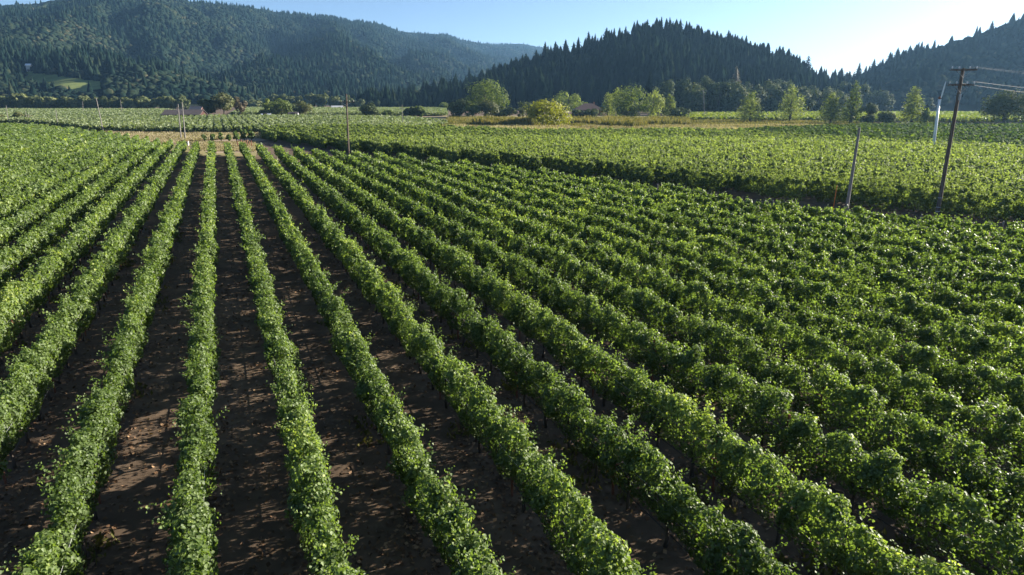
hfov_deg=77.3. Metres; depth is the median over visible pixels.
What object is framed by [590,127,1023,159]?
vine row
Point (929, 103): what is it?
oak tree
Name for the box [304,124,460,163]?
vine row
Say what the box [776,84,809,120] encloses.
poplar tree
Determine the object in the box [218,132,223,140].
young vine
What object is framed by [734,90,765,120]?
poplar tree
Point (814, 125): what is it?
vine row
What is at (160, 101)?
oak tree
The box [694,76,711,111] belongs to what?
oak tree
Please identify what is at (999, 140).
vine row
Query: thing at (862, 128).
vine row
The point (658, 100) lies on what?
poplar tree
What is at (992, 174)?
vine row
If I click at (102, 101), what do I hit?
oak tree
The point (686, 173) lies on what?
vine row
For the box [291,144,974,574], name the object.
vine row
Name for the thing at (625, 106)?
walnut tree
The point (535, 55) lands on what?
conifer tree
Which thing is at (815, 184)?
vine row
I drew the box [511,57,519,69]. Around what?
conifer tree
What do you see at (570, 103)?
walnut tree
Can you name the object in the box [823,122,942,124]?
vine row
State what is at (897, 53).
conifer tree
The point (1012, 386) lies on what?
vine row
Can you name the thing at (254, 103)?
oak tree
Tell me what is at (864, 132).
vine row
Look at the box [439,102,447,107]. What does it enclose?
oak tree
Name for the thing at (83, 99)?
oak tree
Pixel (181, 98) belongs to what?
oak tree
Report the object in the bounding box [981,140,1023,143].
vine row
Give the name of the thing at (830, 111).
poplar tree
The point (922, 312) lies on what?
vine row
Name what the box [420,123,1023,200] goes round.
vine row
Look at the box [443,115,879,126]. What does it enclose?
reeds
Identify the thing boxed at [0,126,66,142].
vine row
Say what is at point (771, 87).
oak tree
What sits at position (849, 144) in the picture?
vine row
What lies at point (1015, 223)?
vine row
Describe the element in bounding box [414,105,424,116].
shrub
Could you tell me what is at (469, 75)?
conifer tree
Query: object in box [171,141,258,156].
headland
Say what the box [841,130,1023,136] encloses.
vine row
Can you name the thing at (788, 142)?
vine row
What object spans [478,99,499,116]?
shrub
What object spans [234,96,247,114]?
eucalyptus tree
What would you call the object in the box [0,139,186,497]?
vine row
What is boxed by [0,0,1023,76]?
sky
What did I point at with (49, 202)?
vine row
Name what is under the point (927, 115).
shrub
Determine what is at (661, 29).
conifer tree
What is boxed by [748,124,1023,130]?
vine row
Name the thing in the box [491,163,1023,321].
vine row
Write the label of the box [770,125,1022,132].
vine row
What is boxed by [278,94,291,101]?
oak tree
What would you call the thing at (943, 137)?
vine row
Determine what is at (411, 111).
shrub
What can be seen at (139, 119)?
distant vines
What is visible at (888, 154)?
vine row
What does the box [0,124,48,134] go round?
vine row
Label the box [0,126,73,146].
vine row
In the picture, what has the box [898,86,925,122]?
poplar tree
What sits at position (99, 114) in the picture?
utility pole
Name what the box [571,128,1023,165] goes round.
vine row
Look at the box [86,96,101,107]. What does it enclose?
oak tree
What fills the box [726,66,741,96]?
conifer tree
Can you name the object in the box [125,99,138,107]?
oak tree
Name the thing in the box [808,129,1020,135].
vine row
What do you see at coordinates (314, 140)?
vine row
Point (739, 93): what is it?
oak tree
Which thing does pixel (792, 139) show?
vine row
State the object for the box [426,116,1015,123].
dry meadow
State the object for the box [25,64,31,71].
hillside house
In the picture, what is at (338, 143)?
vine row
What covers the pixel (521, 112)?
shrub
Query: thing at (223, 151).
dirt pad
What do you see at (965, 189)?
vine row
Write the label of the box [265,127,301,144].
vine row
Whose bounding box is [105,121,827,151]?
dry grass
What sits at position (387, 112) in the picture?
shrub
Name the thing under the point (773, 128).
vine row
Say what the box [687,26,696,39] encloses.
conifer tree
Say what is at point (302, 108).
olive tree
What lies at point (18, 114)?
shrub
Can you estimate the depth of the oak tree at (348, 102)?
518.33 m
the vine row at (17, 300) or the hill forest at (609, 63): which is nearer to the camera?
the vine row at (17, 300)
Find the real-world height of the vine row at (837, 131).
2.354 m
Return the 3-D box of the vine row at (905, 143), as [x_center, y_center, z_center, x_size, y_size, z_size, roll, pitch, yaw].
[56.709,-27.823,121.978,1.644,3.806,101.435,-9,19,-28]
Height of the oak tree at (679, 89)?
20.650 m
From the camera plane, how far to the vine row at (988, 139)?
123.54 m
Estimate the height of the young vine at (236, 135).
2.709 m
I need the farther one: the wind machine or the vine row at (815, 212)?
the wind machine
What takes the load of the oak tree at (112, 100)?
on the ground at (134, 521)
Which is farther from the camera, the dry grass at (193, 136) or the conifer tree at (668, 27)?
the conifer tree at (668, 27)
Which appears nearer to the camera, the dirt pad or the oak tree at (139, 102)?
the dirt pad
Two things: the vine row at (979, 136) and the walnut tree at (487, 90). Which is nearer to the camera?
the vine row at (979, 136)
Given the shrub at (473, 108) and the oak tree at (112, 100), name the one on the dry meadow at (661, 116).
the shrub at (473, 108)
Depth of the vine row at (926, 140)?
128.14 m
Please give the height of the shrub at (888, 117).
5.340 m
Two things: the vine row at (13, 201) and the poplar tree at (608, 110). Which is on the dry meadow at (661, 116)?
the poplar tree at (608, 110)
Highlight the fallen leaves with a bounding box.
[0,215,1022,574]
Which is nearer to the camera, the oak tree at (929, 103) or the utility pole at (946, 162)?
the utility pole at (946, 162)
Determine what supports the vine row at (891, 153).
on the ground at (134, 521)
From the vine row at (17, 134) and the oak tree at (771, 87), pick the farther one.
the oak tree at (771, 87)
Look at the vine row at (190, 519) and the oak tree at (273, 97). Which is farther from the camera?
the oak tree at (273, 97)
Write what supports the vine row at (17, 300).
on the ground at (134, 521)
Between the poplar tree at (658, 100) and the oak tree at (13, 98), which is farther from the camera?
the oak tree at (13, 98)
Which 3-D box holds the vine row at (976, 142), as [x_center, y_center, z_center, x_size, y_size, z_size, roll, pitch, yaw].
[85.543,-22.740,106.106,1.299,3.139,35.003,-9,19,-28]
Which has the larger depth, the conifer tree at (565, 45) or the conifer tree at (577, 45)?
the conifer tree at (565, 45)
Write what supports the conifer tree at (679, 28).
on the wooded hill at (517, 107)
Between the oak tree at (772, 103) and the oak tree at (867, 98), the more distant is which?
the oak tree at (867, 98)
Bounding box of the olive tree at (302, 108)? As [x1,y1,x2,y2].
[293,100,313,114]
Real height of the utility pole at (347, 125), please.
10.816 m
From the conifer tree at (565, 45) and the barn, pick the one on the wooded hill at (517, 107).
the conifer tree at (565, 45)
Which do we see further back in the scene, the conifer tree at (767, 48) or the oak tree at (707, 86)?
the conifer tree at (767, 48)
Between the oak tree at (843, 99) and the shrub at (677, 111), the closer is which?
the shrub at (677, 111)
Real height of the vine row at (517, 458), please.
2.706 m
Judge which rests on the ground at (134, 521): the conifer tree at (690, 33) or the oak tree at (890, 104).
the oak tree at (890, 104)
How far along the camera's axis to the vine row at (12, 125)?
179.73 m
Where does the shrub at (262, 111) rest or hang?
on the ground at (134, 521)
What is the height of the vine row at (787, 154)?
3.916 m
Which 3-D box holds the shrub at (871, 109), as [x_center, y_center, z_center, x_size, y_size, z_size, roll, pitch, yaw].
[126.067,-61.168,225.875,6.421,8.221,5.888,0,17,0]
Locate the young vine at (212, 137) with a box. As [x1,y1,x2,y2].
[210,134,214,140]
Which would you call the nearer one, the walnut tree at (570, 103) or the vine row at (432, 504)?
the vine row at (432, 504)
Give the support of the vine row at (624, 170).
on the ground at (134, 521)
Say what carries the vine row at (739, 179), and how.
on the ground at (134, 521)
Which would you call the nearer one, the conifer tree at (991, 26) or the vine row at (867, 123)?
the vine row at (867, 123)
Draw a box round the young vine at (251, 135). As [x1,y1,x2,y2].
[248,131,254,139]
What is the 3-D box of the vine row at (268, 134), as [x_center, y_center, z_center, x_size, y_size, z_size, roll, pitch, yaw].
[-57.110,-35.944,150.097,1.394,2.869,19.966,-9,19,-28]
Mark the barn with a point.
(186, 112)
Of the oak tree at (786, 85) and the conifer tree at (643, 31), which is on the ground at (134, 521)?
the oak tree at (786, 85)
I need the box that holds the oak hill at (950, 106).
[886,56,1021,110]
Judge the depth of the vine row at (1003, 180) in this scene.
79.92 m
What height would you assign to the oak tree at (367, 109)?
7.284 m
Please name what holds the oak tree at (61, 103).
on the ground at (134, 521)
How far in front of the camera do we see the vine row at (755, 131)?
135.86 m
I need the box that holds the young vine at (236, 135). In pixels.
[233,131,239,140]
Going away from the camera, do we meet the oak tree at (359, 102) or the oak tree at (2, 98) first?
the oak tree at (2, 98)
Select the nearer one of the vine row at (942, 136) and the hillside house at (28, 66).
the vine row at (942, 136)
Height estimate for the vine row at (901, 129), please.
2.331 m
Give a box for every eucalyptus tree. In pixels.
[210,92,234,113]
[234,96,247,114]
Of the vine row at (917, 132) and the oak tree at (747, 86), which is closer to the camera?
the vine row at (917, 132)
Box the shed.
[188,106,203,109]
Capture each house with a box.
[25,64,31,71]
[572,102,602,114]
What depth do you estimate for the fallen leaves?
17.70 m
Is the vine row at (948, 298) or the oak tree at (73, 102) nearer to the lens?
the vine row at (948, 298)
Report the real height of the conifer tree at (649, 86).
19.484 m
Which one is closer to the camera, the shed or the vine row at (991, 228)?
the vine row at (991, 228)
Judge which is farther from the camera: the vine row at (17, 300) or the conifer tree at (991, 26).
the conifer tree at (991, 26)
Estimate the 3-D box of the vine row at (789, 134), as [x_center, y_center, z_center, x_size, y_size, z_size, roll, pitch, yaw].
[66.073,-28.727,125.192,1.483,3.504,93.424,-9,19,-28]
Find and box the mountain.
[14,15,533,107]
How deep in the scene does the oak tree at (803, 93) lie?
352.79 m
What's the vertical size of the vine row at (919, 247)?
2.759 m
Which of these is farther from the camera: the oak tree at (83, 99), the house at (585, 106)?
the oak tree at (83, 99)
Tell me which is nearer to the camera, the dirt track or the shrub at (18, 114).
the dirt track
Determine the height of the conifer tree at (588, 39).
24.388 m
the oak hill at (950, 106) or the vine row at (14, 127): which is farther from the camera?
the oak hill at (950, 106)
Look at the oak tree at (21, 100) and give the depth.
449.42 m
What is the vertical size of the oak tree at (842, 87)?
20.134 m
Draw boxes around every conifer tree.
[421,78,424,90]
[466,68,471,81]
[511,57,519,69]
[534,50,539,63]
[540,42,550,59]
[551,41,556,54]
[562,39,569,54]
[573,37,581,55]
[585,31,592,50]
[623,27,627,38]
[640,25,644,38]
[642,71,654,103]
[658,17,663,34]
[664,20,672,39]
[676,20,685,40]
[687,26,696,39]
[726,31,730,45]
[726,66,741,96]
[763,43,771,55]
[806,56,811,72]
[854,63,862,74]
[885,52,891,63]
[892,47,900,60]
[988,21,994,31]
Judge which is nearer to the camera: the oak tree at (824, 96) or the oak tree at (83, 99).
the oak tree at (824, 96)
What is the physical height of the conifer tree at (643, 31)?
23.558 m
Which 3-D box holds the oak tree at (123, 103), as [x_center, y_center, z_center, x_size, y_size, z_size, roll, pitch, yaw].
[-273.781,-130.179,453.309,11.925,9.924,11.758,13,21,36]
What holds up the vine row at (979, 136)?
on the ground at (134, 521)
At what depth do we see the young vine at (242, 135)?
148.25 m
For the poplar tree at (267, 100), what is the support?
on the ground at (134, 521)
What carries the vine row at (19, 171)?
on the ground at (134, 521)
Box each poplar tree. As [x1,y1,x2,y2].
[261,98,271,110]
[599,93,615,115]
[607,87,625,115]
[641,88,664,116]
[662,93,675,115]
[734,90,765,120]
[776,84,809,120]
[815,92,846,122]
[839,80,862,122]
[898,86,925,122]
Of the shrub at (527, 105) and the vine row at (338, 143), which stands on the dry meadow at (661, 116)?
the shrub at (527, 105)
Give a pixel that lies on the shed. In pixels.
(195, 107)
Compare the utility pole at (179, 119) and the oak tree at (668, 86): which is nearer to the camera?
the utility pole at (179, 119)
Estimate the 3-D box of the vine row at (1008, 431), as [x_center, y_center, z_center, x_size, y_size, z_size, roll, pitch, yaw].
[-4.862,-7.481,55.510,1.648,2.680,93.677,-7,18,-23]
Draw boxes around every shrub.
[12,112,32,116]
[257,109,273,113]
[380,110,393,115]
[403,106,416,115]
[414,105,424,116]
[446,98,470,115]
[464,100,479,116]
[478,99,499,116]
[495,105,517,116]
[514,108,524,116]
[518,101,536,114]
[571,109,587,116]
[583,108,598,116]
[667,107,691,116]
[860,102,878,122]
[877,111,896,123]
[919,107,935,122]
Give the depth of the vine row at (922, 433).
20.09 m
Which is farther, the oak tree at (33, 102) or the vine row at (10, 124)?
the oak tree at (33, 102)
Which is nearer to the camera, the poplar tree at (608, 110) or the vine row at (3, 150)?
the vine row at (3, 150)
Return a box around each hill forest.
[351,18,881,108]
[851,13,1023,107]
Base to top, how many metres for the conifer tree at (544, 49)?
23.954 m
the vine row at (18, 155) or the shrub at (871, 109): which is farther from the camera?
the shrub at (871, 109)
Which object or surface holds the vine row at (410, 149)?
on the ground at (134, 521)
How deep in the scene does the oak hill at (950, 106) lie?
437.60 m
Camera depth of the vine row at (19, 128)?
169.89 m
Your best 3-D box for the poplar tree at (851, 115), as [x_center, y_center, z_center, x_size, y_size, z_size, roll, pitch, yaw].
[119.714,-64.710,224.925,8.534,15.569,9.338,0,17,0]
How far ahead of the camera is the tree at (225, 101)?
302.95 m
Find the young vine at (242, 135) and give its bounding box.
[239,129,246,139]
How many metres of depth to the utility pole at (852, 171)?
52.30 m
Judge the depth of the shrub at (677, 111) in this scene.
264.11 m
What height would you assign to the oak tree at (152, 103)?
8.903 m
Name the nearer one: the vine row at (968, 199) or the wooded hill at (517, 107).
the vine row at (968, 199)
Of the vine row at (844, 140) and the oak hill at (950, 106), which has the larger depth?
the oak hill at (950, 106)
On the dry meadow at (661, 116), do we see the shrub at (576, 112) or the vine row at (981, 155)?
the shrub at (576, 112)
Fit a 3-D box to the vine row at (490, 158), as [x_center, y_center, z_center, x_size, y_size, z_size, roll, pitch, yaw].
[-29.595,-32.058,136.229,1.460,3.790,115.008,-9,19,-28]
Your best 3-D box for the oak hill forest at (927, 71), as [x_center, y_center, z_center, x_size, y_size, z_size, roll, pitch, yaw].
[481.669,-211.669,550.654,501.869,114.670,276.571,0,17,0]
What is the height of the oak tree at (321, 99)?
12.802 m
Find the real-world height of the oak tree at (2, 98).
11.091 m
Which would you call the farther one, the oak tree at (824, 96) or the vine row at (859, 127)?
the oak tree at (824, 96)
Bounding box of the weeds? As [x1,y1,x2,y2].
[2,206,1022,574]
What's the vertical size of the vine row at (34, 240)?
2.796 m
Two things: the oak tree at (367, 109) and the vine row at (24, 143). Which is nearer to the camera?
the vine row at (24, 143)
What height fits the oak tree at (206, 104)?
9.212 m
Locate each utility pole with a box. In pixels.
[96,98,102,129]
[173,104,181,137]
[178,102,186,137]
[343,94,353,155]
[844,128,860,211]
[934,66,977,219]
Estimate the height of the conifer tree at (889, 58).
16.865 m
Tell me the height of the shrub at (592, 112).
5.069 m
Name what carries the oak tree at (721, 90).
on the ground at (134, 521)
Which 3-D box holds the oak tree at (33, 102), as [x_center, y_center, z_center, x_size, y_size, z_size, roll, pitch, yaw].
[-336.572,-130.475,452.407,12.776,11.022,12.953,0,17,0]
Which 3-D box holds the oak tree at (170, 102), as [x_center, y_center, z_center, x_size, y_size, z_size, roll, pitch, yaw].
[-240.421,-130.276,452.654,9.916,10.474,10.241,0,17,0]
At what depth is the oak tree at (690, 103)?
342.59 m
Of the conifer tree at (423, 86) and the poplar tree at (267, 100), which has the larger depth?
the conifer tree at (423, 86)
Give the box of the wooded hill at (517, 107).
[504,80,813,111]
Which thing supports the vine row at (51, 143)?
on the ground at (134, 521)
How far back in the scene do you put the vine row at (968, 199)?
56.83 m
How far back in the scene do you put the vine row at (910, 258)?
37.79 m
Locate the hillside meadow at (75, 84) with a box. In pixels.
[25,71,101,90]
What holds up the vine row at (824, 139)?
on the ground at (134, 521)
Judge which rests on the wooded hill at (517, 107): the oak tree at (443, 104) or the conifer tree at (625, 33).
the conifer tree at (625, 33)
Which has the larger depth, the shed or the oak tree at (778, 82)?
the oak tree at (778, 82)
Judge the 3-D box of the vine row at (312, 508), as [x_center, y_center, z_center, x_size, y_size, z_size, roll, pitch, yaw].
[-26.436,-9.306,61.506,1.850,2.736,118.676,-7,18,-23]
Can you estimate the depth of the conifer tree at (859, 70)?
655.63 m
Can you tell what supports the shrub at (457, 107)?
on the dry meadow at (661, 116)
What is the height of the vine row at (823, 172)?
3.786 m
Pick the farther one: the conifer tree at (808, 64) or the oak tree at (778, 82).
the conifer tree at (808, 64)
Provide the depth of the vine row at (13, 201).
63.53 m
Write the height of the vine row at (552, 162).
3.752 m
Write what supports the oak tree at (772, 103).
on the ground at (134, 521)
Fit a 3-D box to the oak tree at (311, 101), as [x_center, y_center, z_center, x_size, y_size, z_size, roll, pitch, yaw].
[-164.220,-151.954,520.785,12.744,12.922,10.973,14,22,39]
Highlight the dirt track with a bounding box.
[206,138,265,140]
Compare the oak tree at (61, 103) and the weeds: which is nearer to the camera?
the weeds
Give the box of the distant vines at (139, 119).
[0,106,1023,132]
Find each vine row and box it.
[0,122,32,129]
[0,123,24,127]
[0,124,44,131]
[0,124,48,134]
[0,125,54,136]
[0,126,60,140]
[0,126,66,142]
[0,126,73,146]
[0,127,81,148]
[0,129,88,153]
[0,129,96,158]
[0,130,104,165]
[0,130,112,174]
[0,132,120,186]
[0,133,129,201]
[0,135,139,220]
[0,136,149,249]
[0,138,160,290]
[0,139,173,364]
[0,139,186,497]
[0,141,199,574]
[2,123,37,130]
[139,140,228,574]
[222,142,367,574]
[238,141,515,574]
[255,143,655,574]
[260,127,276,141]
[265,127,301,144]
[269,125,327,149]
[271,144,843,574]
[275,124,358,151]
[284,123,392,156]
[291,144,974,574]
[292,123,424,160]
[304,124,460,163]
[311,148,1023,574]
[312,123,500,166]
[323,123,542,173]
[330,149,1023,533]
[331,124,595,178]
[343,124,654,184]
[350,123,725,192]
[351,150,1023,486]
[360,122,806,200]
[370,124,897,211]
[372,150,1023,443]
[379,123,1015,222]
[390,124,1023,221]
[396,152,1023,393]
[403,124,1023,214]
[410,123,1023,211]
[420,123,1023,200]
[426,156,1023,374]
[435,124,1023,189]
[447,124,1023,184]
[454,159,1023,342]
[463,125,1023,179]
[483,126,1023,176]
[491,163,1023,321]
[505,127,1023,174]
[529,128,1023,173]
[536,166,1023,309]
[540,128,1023,168]
[548,128,1021,170]
[559,127,1023,166]
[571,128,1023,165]
[578,128,1023,162]
[589,175,1023,291]
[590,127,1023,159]
[600,127,1021,158]
[609,127,1021,155]
[619,127,1023,155]
[630,127,1023,154]
[639,126,1023,152]
[653,127,1023,152]
[657,182,1023,272]
[661,127,1019,149]
[673,127,1023,148]
[682,127,1020,147]
[696,127,1009,147]
[710,128,1022,146]
[731,123,1023,129]
[735,123,1018,129]
[740,122,1022,129]
[746,124,1023,130]
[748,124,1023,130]
[750,123,1000,128]
[760,125,1022,131]
[764,122,986,127]
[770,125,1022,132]
[772,197,1023,265]
[777,126,1023,132]
[784,127,1022,133]
[785,122,964,126]
[794,128,1022,134]
[798,128,1023,134]
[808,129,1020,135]
[819,129,1023,135]
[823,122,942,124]
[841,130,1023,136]
[842,130,1021,136]
[848,205,1023,259]
[865,131,1023,137]
[866,132,1023,137]
[880,133,1023,138]
[900,133,1022,139]
[912,134,1023,140]
[920,212,1023,239]
[924,137,1021,145]
[937,136,1023,141]
[957,138,1023,141]
[962,138,1023,143]
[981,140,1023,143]
[1000,218,1023,239]
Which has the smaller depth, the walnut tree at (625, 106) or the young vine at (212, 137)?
the young vine at (212, 137)
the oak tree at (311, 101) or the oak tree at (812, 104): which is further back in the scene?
the oak tree at (311, 101)
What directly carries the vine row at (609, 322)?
on the ground at (134, 521)
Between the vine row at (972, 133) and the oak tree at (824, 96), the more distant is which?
the oak tree at (824, 96)
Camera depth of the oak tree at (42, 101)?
449.03 m
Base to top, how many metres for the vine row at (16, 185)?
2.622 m
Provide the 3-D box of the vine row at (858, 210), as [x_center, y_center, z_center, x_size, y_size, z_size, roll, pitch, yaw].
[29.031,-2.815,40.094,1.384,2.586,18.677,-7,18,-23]
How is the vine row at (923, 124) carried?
on the ground at (134, 521)
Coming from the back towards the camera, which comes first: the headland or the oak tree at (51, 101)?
the oak tree at (51, 101)
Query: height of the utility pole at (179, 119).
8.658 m
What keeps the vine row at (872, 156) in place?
on the ground at (134, 521)
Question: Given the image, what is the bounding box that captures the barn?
[161,109,207,116]
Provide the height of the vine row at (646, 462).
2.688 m
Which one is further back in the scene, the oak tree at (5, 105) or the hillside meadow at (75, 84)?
the hillside meadow at (75, 84)
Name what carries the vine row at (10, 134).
on the ground at (134, 521)
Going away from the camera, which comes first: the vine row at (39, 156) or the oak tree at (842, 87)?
the vine row at (39, 156)
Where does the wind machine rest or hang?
on the ground at (134, 521)
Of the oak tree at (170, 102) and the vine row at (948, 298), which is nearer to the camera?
the vine row at (948, 298)
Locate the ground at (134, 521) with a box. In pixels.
[0,105,1023,574]
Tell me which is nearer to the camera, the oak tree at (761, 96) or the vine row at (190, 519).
the vine row at (190, 519)
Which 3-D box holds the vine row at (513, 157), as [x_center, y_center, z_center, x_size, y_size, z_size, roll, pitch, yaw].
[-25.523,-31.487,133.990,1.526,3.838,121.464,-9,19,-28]
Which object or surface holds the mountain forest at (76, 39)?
on the mountain
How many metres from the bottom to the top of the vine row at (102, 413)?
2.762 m
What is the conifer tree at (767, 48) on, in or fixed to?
on the wooded hill at (517, 107)
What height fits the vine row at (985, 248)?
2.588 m
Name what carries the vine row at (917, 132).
on the ground at (134, 521)
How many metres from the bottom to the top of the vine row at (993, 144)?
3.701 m
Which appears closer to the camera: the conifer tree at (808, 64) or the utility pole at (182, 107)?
the utility pole at (182, 107)
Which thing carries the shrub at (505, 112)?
on the dry meadow at (661, 116)
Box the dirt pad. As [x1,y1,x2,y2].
[205,150,256,152]
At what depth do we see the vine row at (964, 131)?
146.51 m
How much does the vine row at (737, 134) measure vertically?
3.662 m
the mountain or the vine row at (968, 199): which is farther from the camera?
the mountain
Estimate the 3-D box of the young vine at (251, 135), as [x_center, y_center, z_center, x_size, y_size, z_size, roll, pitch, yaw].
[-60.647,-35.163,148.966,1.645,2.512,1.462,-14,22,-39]
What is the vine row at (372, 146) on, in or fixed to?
on the ground at (134, 521)
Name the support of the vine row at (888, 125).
on the ground at (134, 521)
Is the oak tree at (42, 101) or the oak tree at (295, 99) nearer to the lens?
the oak tree at (42, 101)
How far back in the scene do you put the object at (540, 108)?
204.72 m
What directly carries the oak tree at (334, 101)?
on the ground at (134, 521)
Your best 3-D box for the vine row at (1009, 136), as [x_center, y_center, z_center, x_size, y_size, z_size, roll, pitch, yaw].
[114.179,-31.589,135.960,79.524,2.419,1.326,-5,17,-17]
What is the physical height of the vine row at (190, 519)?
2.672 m
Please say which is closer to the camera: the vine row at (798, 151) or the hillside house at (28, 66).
the vine row at (798, 151)
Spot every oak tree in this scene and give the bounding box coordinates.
[0,95,6,107]
[1,97,13,107]
[7,93,20,107]
[17,93,31,107]
[23,95,43,107]
[35,96,49,107]
[46,96,59,107]
[55,96,71,107]
[65,97,78,107]
[76,95,90,107]
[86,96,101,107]
[97,96,108,107]
[107,96,120,107]
[117,97,131,107]
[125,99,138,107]
[133,96,150,107]
[144,98,157,107]
[156,95,166,107]
[164,96,176,108]
[175,94,190,109]
[197,99,216,114]
[247,99,261,106]
[264,93,278,101]
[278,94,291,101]
[289,96,303,104]
[303,92,316,106]
[312,93,328,106]
[328,95,341,106]
[342,95,354,106]
[353,98,365,106]
[359,102,378,114]
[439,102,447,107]
[657,79,678,112]
[671,77,692,105]
[679,82,707,111]
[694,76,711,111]
[698,75,717,111]
[707,81,735,111]
[723,79,742,108]
[728,84,748,111]
[741,81,752,109]
[749,84,766,112]
[760,79,780,111]
[761,79,784,94]
[765,88,789,111]
[772,80,795,107]
[786,86,812,111]
[800,85,821,110]
[809,86,837,110]
[820,89,849,110]
[836,81,861,97]
[847,84,875,108]
[869,89,891,110]
[876,93,895,111]
[916,97,934,110]
[977,87,1023,122]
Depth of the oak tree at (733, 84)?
378.99 m
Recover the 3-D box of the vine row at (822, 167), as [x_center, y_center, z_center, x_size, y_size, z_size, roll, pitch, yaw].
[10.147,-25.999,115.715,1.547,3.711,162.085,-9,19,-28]
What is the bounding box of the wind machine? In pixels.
[932,82,945,143]
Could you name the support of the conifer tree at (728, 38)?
on the wooded hill at (517, 107)
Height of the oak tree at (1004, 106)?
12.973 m
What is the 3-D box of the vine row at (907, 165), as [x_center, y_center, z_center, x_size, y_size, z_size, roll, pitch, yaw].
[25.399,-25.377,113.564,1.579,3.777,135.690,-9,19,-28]
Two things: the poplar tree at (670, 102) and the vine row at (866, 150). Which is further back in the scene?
the poplar tree at (670, 102)
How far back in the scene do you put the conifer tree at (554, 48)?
599.20 m
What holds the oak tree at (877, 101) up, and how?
on the ground at (134, 521)
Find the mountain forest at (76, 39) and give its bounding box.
[0,0,549,104]
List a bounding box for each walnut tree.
[461,78,510,115]
[553,91,581,113]
[609,84,655,116]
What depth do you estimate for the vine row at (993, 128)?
159.13 m
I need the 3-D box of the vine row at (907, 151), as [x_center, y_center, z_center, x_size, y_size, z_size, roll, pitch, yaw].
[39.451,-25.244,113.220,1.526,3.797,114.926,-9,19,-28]
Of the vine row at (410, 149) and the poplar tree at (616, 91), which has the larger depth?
the poplar tree at (616, 91)
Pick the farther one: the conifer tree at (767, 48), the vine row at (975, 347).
the conifer tree at (767, 48)
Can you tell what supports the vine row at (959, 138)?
on the ground at (134, 521)
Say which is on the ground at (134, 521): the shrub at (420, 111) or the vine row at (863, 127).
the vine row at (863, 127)
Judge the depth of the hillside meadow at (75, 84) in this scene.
644.28 m

